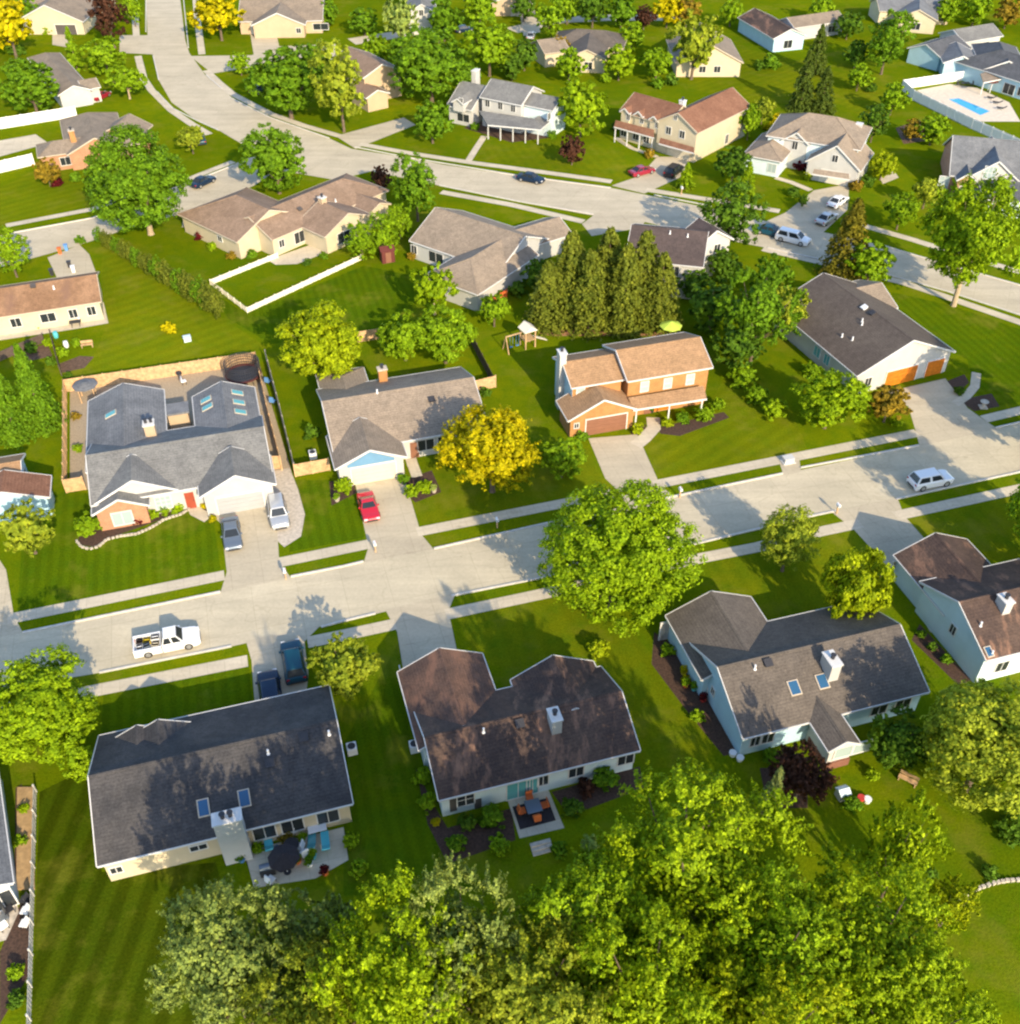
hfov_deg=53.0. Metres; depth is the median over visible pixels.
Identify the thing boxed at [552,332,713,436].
house
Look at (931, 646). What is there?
shrub
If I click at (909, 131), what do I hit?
tree
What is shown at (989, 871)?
shrub
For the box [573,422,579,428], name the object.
window
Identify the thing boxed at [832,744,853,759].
window
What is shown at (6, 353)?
fence
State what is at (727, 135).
window
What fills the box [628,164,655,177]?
sedan
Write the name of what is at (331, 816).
window
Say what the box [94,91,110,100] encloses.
sedan
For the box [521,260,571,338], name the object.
spruce tree
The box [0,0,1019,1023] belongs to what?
ground
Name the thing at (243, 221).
house
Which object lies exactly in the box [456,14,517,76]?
tree
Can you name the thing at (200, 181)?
sedan
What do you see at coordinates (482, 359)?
fence
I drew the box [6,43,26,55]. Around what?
shrub
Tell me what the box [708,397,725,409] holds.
shrub
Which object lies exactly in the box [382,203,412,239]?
tree
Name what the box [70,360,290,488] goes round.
gravel yard
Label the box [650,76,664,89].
shrub
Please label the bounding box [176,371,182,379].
kettle grill
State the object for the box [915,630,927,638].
shrub
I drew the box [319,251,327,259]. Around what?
shrub
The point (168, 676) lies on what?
sidewalk
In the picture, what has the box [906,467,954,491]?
sport utility car
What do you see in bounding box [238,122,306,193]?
tree
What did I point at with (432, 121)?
tree
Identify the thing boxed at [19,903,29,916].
garden chair
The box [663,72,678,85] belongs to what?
shrub
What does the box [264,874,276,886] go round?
garden chair
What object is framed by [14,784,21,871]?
mulch bed
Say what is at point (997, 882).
stone edging
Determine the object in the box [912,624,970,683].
mulch bed
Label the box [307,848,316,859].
flower pot
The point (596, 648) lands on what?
shrub
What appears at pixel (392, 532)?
driveway
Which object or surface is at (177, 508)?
shrub
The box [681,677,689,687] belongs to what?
shrub
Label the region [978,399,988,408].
bird bath
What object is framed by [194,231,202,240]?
shrub
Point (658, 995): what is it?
tree
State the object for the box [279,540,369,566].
sidewalk
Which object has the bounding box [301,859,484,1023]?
tree
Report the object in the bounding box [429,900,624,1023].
tree
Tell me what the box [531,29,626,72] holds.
house
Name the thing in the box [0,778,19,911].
house
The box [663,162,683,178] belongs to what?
sport utility car
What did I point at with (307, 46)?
tree
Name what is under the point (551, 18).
tree
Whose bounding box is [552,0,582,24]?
tree
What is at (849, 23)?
tree
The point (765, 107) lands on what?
tree
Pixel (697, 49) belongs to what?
tree
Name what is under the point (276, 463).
fence
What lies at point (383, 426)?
house
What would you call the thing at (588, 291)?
spruce tree
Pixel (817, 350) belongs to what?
window
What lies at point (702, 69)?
window
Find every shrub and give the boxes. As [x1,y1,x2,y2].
[5,963,25,981]
[5,988,26,1010]
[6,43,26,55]
[13,833,27,847]
[16,803,29,813]
[24,341,37,353]
[41,337,55,346]
[42,27,51,34]
[44,356,58,365]
[50,177,63,186]
[53,738,92,783]
[55,346,69,358]
[62,371,72,379]
[69,171,80,181]
[70,337,80,347]
[70,412,81,420]
[71,443,82,452]
[73,510,102,537]
[74,235,85,243]
[131,519,142,524]
[148,509,159,519]
[158,507,171,516]
[160,321,176,333]
[171,503,183,514]
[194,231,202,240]
[206,241,216,251]
[208,514,216,522]
[226,251,235,259]
[246,249,257,258]
[251,841,264,853]
[277,831,292,843]
[297,832,306,842]
[302,258,311,265]
[303,423,321,440]
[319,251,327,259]
[333,477,353,494]
[342,831,359,848]
[348,857,368,879]
[397,474,409,484]
[403,484,419,498]
[406,252,415,260]
[410,765,431,784]
[415,791,438,815]
[416,479,431,493]
[430,817,440,826]
[444,834,467,856]
[456,812,476,831]
[469,122,479,130]
[476,802,505,828]
[480,387,491,397]
[488,831,510,856]
[507,280,527,298]
[547,130,556,138]
[549,841,567,860]
[561,797,584,818]
[575,430,590,441]
[577,776,594,800]
[580,833,599,853]
[585,639,610,661]
[591,765,620,792]
[599,72,611,82]
[631,422,643,434]
[644,148,654,159]
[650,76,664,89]
[660,642,676,656]
[661,416,673,426]
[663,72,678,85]
[675,410,689,424]
[680,674,690,682]
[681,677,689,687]
[690,708,705,722]
[692,404,714,421]
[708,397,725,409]
[726,364,760,388]
[743,382,768,404]
[754,59,765,70]
[760,398,787,421]
[762,121,773,129]
[763,53,781,69]
[763,746,779,764]
[772,113,780,121]
[787,186,799,197]
[792,159,806,170]
[800,360,822,377]
[803,172,812,180]
[840,795,863,814]
[847,180,863,191]
[861,174,876,187]
[865,83,877,91]
[865,767,879,781]
[890,417,902,426]
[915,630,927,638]
[920,862,938,880]
[925,641,937,651]
[932,184,948,199]
[940,653,954,664]
[953,386,966,395]
[981,863,1000,882]
[992,808,1019,848]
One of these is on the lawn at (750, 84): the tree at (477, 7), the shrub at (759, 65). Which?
the shrub at (759, 65)
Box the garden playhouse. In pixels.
[834,784,851,801]
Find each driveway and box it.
[0,561,21,635]
[48,245,95,276]
[52,34,69,46]
[215,506,290,592]
[246,625,319,700]
[250,34,278,55]
[338,118,414,148]
[356,477,433,562]
[385,593,455,667]
[520,10,539,35]
[582,210,650,235]
[588,434,671,509]
[612,157,688,193]
[764,186,848,232]
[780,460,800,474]
[832,498,923,566]
[889,379,997,445]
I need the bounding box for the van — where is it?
[775,226,810,246]
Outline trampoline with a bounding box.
[223,352,261,383]
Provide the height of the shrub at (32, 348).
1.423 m
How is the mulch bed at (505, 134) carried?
on the ground at (984, 945)
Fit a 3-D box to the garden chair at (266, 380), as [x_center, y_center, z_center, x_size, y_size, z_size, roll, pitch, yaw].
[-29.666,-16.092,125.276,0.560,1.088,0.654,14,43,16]
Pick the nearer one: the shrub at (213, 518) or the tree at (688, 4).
the shrub at (213, 518)
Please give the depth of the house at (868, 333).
126.38 m
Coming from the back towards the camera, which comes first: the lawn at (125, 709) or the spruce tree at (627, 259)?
the spruce tree at (627, 259)
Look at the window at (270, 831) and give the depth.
77.16 m
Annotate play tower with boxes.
[502,321,546,354]
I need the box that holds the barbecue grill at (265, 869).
[259,862,275,877]
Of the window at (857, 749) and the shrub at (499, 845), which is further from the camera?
the window at (857, 749)
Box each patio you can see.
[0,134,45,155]
[0,302,107,339]
[0,905,18,940]
[247,827,347,886]
[270,245,320,264]
[508,790,563,837]
[881,172,898,183]
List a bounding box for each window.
[0,888,19,911]
[9,317,22,327]
[39,312,56,322]
[59,156,71,165]
[67,308,78,318]
[86,305,96,315]
[108,865,124,874]
[110,510,134,526]
[153,494,173,510]
[188,842,208,852]
[217,235,222,242]
[251,825,277,841]
[278,238,284,248]
[280,818,305,834]
[293,229,304,244]
[313,23,328,29]
[315,809,340,824]
[337,229,350,244]
[410,244,417,254]
[417,438,434,451]
[419,9,423,15]
[428,249,443,263]
[456,794,474,807]
[457,112,469,122]
[485,99,489,107]
[498,102,502,109]
[510,104,515,112]
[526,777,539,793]
[537,775,548,786]
[547,112,550,120]
[567,766,584,778]
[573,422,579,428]
[576,387,584,394]
[584,62,592,69]
[616,754,634,766]
[620,130,626,136]
[632,133,638,140]
[640,380,648,392]
[643,136,649,143]
[663,377,672,389]
[665,126,671,134]
[672,266,679,276]
[679,130,685,138]
[685,373,694,385]
[698,66,705,72]
[710,685,715,697]
[713,66,720,72]
[713,243,720,253]
[724,133,728,144]
[748,736,761,747]
[760,733,774,744]
[766,163,776,173]
[783,39,792,48]
[791,141,798,149]
[813,344,821,358]
[822,353,830,366]
[827,25,835,32]
[831,154,838,162]
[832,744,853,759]
[851,739,872,754]
[864,376,872,385]
[869,704,888,716]
[894,698,912,707]
[911,22,920,29]
[937,175,950,188]
[948,622,957,637]
[982,166,998,179]
[993,659,1010,673]
[1001,82,1015,95]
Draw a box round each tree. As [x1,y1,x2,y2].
[0,0,33,58]
[0,56,59,111]
[0,225,30,277]
[0,374,41,449]
[0,498,55,557]
[0,640,101,765]
[13,343,68,438]
[14,0,39,15]
[32,156,61,186]
[77,122,192,235]
[79,35,126,74]
[86,0,128,47]
[102,64,148,98]
[121,0,142,26]
[142,873,297,1023]
[175,125,203,153]
[186,0,246,40]
[227,51,249,75]
[233,916,382,1023]
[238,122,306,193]
[242,44,322,118]
[258,883,362,1001]
[274,298,362,379]
[300,40,331,76]
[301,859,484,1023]
[305,631,383,700]
[307,38,366,132]
[321,0,338,25]
[343,220,376,259]
[347,6,377,35]
[362,31,390,59]
[364,210,399,254]
[370,164,392,187]
[375,309,428,360]
[380,849,528,1023]
[381,37,414,79]
[382,0,419,36]
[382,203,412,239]
[387,24,468,102]
[389,151,436,221]
[409,261,459,314]
[411,302,478,363]
[413,99,455,143]
[427,0,464,40]
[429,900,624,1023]
[433,403,541,493]
[454,60,481,82]
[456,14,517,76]
[462,0,497,23]
[475,293,510,326]
[497,51,523,80]
[506,843,674,1023]
[510,0,535,21]
[511,37,537,70]
[519,258,545,289]
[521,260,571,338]
[534,0,565,37]
[536,436,587,479]
[536,478,708,637]
[543,229,594,332]
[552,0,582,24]
[555,34,570,45]
[555,46,587,79]
[557,75,609,136]
[558,135,585,164]
[562,894,741,1023]
[564,248,612,342]
[578,0,612,27]
[582,757,816,963]
[585,226,622,332]
[598,242,647,340]
[602,43,635,80]
[607,0,636,27]
[618,21,644,47]
[618,229,663,335]
[634,4,656,29]
[634,251,684,336]
[638,47,673,77]
[651,0,684,27]
[664,7,723,79]
[674,0,701,25]
[675,268,710,295]
[682,856,885,1023]
[685,273,739,335]
[696,175,769,244]
[697,941,855,1023]
[707,246,742,278]
[708,318,768,368]
[713,145,752,184]
[713,264,805,362]
[719,0,744,26]
[738,102,762,139]
[749,252,794,291]
[754,96,776,123]
[759,502,821,571]
[768,738,839,805]
[775,282,811,331]
[785,49,815,112]
[789,367,871,428]
[796,841,967,1023]
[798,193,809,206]
[804,24,827,76]
[808,0,835,12]
[809,65,836,115]
[812,198,869,280]
[819,545,896,619]
[833,10,864,39]
[836,926,1004,1023]
[842,39,871,67]
[844,238,896,280]
[847,62,875,90]
[854,786,953,906]
[858,103,890,142]
[864,703,935,771]
[865,384,913,422]
[866,8,918,74]
[869,148,898,179]
[878,81,911,114]
[882,191,922,229]
[899,118,924,141]
[910,176,944,208]
[914,111,951,145]
[915,169,1019,306]
[916,675,1019,818]
[925,871,981,934]
[935,0,960,24]
[957,0,993,25]
[993,0,1019,28]
[1004,476,1019,537]
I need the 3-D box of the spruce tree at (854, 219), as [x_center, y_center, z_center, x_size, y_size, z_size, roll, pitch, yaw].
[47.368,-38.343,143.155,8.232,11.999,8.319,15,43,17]
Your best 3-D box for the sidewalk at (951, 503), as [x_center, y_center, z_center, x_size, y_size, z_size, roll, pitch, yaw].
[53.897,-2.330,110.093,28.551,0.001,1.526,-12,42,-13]
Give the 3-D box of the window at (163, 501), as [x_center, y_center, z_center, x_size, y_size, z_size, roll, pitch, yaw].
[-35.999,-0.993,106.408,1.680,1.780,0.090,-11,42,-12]
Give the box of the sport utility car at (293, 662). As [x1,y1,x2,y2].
[279,638,307,685]
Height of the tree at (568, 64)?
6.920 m
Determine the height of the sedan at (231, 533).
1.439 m
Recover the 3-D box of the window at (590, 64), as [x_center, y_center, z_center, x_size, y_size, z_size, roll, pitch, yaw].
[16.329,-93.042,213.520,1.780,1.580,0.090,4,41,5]
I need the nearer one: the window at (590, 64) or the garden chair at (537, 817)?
the garden chair at (537, 817)
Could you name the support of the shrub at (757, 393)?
on the lawn at (744, 432)
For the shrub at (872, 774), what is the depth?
82.08 m
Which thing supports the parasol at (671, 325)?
on the ground at (984, 945)
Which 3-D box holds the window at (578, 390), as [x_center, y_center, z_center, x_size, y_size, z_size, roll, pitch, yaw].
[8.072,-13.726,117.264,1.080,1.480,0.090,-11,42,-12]
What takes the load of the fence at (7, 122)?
on the ground at (984, 945)
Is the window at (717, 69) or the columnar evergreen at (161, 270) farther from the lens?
the window at (717, 69)
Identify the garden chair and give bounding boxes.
[0,919,9,932]
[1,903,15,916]
[18,915,28,929]
[19,892,29,904]
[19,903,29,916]
[180,376,186,384]
[264,377,270,384]
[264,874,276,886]
[269,397,275,404]
[298,839,304,849]
[299,848,308,859]
[516,804,525,816]
[525,790,533,799]
[532,814,541,824]
[540,796,549,811]
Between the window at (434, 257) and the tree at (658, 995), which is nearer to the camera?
the tree at (658, 995)
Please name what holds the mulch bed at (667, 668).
on the ground at (984, 945)
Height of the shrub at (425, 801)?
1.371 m
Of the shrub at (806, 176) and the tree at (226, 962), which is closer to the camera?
the tree at (226, 962)
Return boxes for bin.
[56,246,61,253]
[70,265,75,272]
[143,641,150,648]
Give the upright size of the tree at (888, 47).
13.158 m
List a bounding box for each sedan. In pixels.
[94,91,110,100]
[190,175,216,188]
[198,134,206,144]
[221,515,242,551]
[248,85,263,94]
[454,24,474,32]
[516,171,545,184]
[526,31,535,39]
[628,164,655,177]
[756,223,779,236]
[815,211,838,225]
[826,195,848,208]
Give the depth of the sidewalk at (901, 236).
155.81 m
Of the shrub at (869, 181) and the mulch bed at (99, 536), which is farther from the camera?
the shrub at (869, 181)
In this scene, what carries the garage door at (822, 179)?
in the house at (835, 150)
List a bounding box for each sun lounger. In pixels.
[264,839,273,851]
[307,833,315,848]
[320,831,329,850]
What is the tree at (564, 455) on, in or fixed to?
on the lawn at (453, 499)
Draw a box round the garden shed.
[378,244,394,263]
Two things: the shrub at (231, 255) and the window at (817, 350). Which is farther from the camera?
the shrub at (231, 255)
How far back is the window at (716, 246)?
144.05 m
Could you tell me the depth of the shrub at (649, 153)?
179.14 m
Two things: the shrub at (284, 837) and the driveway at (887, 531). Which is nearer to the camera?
the shrub at (284, 837)
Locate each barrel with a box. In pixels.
[52,331,57,338]
[63,340,68,347]
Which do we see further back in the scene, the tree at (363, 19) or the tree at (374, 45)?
the tree at (363, 19)
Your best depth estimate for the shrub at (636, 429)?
117.53 m
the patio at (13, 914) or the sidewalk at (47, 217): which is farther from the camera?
the sidewalk at (47, 217)
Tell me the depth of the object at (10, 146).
184.75 m
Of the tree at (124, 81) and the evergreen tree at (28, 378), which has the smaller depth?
the evergreen tree at (28, 378)
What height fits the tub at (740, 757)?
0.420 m
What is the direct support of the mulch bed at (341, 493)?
on the lawn at (326, 522)
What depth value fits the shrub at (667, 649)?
92.08 m
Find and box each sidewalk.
[1,655,247,707]
[6,197,124,226]
[7,570,224,623]
[132,13,139,35]
[134,56,211,134]
[187,161,235,178]
[193,0,204,54]
[203,70,341,136]
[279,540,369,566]
[307,619,396,647]
[358,143,611,182]
[416,490,608,535]
[439,190,584,222]
[444,519,863,618]
[645,188,779,212]
[652,429,919,487]
[761,247,1019,324]
[865,225,1019,273]
[893,484,1019,519]
[980,406,1019,421]
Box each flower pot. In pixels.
[234,854,244,862]
[296,853,301,864]
[303,855,313,866]
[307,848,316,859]
[318,864,328,875]
[333,493,339,501]
[430,484,436,492]
[680,665,687,674]
[690,680,697,690]
[699,692,707,702]
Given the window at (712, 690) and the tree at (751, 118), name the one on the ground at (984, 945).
the tree at (751, 118)
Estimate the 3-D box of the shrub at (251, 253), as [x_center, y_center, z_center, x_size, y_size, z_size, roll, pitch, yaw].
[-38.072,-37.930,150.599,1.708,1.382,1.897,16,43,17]
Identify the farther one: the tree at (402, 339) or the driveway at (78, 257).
the driveway at (78, 257)
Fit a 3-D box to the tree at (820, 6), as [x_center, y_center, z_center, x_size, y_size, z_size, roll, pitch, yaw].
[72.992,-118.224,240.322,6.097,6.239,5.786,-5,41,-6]
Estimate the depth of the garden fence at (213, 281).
145.29 m
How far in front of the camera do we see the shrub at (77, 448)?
115.07 m
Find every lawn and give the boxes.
[0,171,173,224]
[17,491,219,611]
[31,773,239,1023]
[73,239,266,373]
[100,666,251,733]
[216,266,415,343]
[289,480,363,551]
[344,642,485,895]
[416,448,611,525]
[457,597,712,767]
[473,140,629,181]
[645,358,807,477]
[688,48,895,125]
[707,530,895,615]
[892,292,1019,405]
[908,495,1019,559]
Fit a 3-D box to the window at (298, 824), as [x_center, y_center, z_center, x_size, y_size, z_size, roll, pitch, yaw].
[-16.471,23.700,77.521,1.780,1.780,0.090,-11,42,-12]
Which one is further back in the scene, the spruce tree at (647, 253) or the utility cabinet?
the spruce tree at (647, 253)
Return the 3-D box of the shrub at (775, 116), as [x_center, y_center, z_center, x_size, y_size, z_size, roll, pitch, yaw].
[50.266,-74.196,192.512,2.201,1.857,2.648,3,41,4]
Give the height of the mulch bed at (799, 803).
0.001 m
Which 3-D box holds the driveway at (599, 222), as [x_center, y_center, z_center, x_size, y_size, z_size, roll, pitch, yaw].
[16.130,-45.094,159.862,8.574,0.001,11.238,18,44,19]
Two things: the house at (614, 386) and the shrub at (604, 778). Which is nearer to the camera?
the shrub at (604, 778)
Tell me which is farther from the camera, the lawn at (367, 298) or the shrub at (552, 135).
the shrub at (552, 135)
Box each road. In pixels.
[0,157,268,265]
[0,423,1019,686]
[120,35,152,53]
[146,0,1019,313]
[191,44,335,72]
[507,15,680,32]
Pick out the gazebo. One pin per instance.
(84, 385)
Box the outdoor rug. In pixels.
[513,798,555,829]
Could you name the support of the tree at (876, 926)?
on the ground at (984, 945)
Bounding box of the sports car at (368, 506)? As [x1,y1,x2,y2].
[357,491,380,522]
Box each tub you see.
[729,749,736,757]
[736,754,743,761]
[857,794,864,801]
[864,795,871,803]
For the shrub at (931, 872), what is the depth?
75.49 m
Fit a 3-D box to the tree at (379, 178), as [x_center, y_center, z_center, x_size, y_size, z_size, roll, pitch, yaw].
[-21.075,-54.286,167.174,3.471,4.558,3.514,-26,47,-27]
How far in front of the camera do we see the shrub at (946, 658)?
91.46 m
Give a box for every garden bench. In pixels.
[80,340,92,347]
[898,769,919,787]
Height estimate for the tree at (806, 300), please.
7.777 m
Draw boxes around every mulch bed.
[0,899,29,1021]
[13,345,51,360]
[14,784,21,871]
[16,787,34,889]
[59,356,92,372]
[78,512,170,546]
[329,481,355,504]
[406,470,440,501]
[416,770,515,861]
[465,122,549,141]
[533,327,672,335]
[552,766,643,812]
[652,632,734,755]
[659,412,728,435]
[760,768,807,807]
[896,120,924,143]
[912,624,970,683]
[948,375,968,387]
[964,394,998,410]
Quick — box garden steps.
[530,838,551,856]
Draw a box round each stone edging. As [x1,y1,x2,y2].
[75,507,189,549]
[968,877,1019,895]
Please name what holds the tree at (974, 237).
on the lawn at (988, 349)
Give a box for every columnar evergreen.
[92,225,102,241]
[98,229,108,246]
[103,232,116,251]
[110,235,121,253]
[116,238,126,258]
[121,241,135,264]
[129,246,141,267]
[136,251,149,270]
[142,253,156,276]
[147,254,164,281]
[154,258,167,284]
[162,264,177,289]
[170,268,185,293]
[175,269,191,298]
[183,273,198,302]
[188,274,206,309]
[196,279,214,312]
[204,284,225,319]
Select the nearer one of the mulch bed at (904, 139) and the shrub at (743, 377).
the shrub at (743, 377)
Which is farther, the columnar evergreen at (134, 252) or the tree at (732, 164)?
the tree at (732, 164)
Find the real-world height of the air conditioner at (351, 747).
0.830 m
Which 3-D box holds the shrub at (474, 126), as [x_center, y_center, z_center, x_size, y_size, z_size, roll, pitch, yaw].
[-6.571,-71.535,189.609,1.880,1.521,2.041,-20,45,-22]
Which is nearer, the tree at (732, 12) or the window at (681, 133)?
the window at (681, 133)
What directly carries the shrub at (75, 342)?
on the ground at (984, 945)
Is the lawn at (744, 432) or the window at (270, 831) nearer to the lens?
the window at (270, 831)
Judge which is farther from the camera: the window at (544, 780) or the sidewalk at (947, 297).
the sidewalk at (947, 297)
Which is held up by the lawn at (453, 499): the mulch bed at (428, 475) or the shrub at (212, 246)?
the mulch bed at (428, 475)
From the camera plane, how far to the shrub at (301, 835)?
77.61 m
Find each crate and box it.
[136,638,142,644]
[136,644,142,649]
[143,637,150,643]
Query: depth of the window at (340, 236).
152.78 m
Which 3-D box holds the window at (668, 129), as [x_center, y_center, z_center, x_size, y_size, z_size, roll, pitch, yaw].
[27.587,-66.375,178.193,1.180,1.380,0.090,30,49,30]
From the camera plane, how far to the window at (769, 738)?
83.64 m
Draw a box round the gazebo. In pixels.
[72,378,97,402]
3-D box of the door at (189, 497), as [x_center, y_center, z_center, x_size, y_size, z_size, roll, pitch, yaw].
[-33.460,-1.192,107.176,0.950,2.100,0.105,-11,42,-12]
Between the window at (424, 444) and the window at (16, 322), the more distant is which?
the window at (16, 322)
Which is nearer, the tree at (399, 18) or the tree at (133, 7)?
the tree at (399, 18)
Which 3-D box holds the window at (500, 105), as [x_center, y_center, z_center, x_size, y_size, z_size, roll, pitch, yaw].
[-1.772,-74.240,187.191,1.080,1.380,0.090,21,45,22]
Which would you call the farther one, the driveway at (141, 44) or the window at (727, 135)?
the driveway at (141, 44)
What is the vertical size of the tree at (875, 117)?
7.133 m
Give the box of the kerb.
[14,0,1019,672]
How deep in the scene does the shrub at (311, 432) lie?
116.69 m
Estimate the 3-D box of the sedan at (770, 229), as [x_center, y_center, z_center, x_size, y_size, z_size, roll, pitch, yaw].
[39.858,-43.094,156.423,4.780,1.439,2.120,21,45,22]
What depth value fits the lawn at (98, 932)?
73.06 m
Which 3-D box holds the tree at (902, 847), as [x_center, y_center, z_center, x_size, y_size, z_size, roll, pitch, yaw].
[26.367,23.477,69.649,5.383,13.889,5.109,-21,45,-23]
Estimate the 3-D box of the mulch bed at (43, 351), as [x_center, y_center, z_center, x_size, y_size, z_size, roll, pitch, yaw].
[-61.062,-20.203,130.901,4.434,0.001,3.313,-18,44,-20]
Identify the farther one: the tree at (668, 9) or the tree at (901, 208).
the tree at (668, 9)
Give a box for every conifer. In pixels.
[64,26,85,72]
[675,162,695,191]
[734,161,756,202]
[754,765,784,817]
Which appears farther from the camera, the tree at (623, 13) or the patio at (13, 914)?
the tree at (623, 13)
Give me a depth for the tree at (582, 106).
182.21 m
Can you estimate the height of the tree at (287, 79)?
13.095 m
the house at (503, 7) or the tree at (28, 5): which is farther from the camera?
the house at (503, 7)
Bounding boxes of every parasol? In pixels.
[267,843,299,874]
[659,320,681,331]
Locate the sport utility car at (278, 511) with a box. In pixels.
[266,492,289,529]
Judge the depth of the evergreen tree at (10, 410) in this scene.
114.99 m
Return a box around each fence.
[0,106,76,128]
[0,153,34,172]
[0,333,43,360]
[25,784,36,1023]
[48,329,61,375]
[61,379,66,484]
[61,476,86,492]
[63,352,256,391]
[209,252,361,312]
[254,351,282,470]
[264,349,293,468]
[271,455,282,468]
[293,457,330,476]
[357,329,378,342]
[471,339,493,380]
[475,375,495,390]
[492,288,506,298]
[902,79,1019,140]
[904,71,963,87]
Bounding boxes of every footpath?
[189,506,208,521]
[272,468,304,546]
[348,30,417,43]
[406,458,421,477]
[466,136,486,160]
[615,137,657,157]
[630,417,660,447]
[774,177,812,190]
[951,372,980,405]
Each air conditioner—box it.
[308,449,316,459]
[346,741,357,756]
[408,739,418,753]
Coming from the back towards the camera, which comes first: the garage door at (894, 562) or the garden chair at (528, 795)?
the garage door at (894, 562)
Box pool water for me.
[949,98,988,114]
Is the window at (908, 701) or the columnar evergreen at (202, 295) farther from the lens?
the columnar evergreen at (202, 295)
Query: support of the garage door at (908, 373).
in the house at (868, 333)
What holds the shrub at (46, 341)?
on the mulch bed at (43, 351)
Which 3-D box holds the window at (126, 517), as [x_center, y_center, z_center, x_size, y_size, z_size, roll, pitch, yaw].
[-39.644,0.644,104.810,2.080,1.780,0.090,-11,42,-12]
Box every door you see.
[54,24,77,34]
[184,492,196,508]
[214,489,265,514]
[350,460,397,484]
[385,252,391,262]
[410,442,418,457]
[506,780,530,800]
[511,6,528,15]
[585,412,627,435]
[654,406,670,410]
[658,621,668,640]
[666,147,689,160]
[818,168,849,186]
[883,364,919,385]
[891,560,896,574]
[923,357,945,377]
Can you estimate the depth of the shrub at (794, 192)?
166.79 m
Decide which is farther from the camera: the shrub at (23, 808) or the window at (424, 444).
the window at (424, 444)
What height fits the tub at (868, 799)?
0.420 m
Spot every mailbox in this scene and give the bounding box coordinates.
[282,567,286,579]
[495,517,498,527]
[836,502,840,513]
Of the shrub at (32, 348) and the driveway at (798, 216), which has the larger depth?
the driveway at (798, 216)
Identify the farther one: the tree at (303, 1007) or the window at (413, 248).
the window at (413, 248)
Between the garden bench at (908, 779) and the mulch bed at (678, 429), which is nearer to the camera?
the garden bench at (908, 779)
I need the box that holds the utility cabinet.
[779,454,795,465]
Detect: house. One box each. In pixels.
[0,271,103,334]
[0,453,54,521]
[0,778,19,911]
[22,0,114,34]
[27,52,101,107]
[35,112,152,169]
[85,381,276,530]
[87,685,353,880]
[177,173,390,258]
[238,0,328,37]
[315,363,485,484]
[331,46,401,111]
[397,647,640,815]
[406,0,435,33]
[409,207,570,310]
[447,68,565,143]
[492,0,530,15]
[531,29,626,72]
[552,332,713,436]
[614,87,749,162]
[627,218,733,298]
[658,591,929,769]
[666,22,743,76]
[737,8,844,51]
[744,112,873,186]
[774,273,955,392]
[868,0,947,33]
[891,532,1019,682]
[906,23,1003,73]
[937,135,1019,217]
[954,41,1019,98]
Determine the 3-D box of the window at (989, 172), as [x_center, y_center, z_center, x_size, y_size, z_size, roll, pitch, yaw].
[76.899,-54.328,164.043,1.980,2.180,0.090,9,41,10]
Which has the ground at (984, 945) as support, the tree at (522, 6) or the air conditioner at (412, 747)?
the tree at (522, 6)
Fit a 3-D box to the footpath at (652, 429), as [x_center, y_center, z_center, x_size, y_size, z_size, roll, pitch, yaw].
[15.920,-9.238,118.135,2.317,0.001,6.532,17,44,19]
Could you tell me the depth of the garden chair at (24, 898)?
73.86 m
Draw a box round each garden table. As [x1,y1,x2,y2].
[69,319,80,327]
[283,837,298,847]
[307,823,326,833]
[524,798,542,816]
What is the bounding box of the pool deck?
[917,84,1019,121]
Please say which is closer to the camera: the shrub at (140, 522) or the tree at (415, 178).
the shrub at (140, 522)
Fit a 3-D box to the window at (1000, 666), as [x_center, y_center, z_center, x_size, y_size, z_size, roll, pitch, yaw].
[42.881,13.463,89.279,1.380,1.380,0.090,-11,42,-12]
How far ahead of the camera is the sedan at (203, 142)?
183.37 m
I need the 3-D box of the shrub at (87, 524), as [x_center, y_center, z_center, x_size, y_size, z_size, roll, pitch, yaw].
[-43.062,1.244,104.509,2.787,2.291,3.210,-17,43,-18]
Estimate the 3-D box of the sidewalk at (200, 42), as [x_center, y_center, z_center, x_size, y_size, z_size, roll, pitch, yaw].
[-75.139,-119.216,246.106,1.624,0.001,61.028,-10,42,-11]
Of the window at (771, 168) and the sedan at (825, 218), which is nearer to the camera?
the sedan at (825, 218)
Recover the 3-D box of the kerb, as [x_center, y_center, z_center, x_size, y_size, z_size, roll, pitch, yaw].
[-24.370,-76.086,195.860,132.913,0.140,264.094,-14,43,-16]
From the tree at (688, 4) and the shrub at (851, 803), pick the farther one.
the tree at (688, 4)
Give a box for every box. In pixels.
[151,633,159,641]
[151,641,159,646]
[182,334,190,342]
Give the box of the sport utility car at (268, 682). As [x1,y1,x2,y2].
[255,668,281,698]
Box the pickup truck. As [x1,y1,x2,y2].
[133,625,200,657]
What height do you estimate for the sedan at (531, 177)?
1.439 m
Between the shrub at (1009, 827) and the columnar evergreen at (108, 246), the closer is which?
the shrub at (1009, 827)
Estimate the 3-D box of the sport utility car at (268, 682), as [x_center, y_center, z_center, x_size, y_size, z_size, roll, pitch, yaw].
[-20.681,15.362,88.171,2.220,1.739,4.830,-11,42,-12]
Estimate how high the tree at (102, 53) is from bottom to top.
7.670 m
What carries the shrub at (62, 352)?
on the ground at (984, 945)
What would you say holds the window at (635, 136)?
in the house at (700, 129)

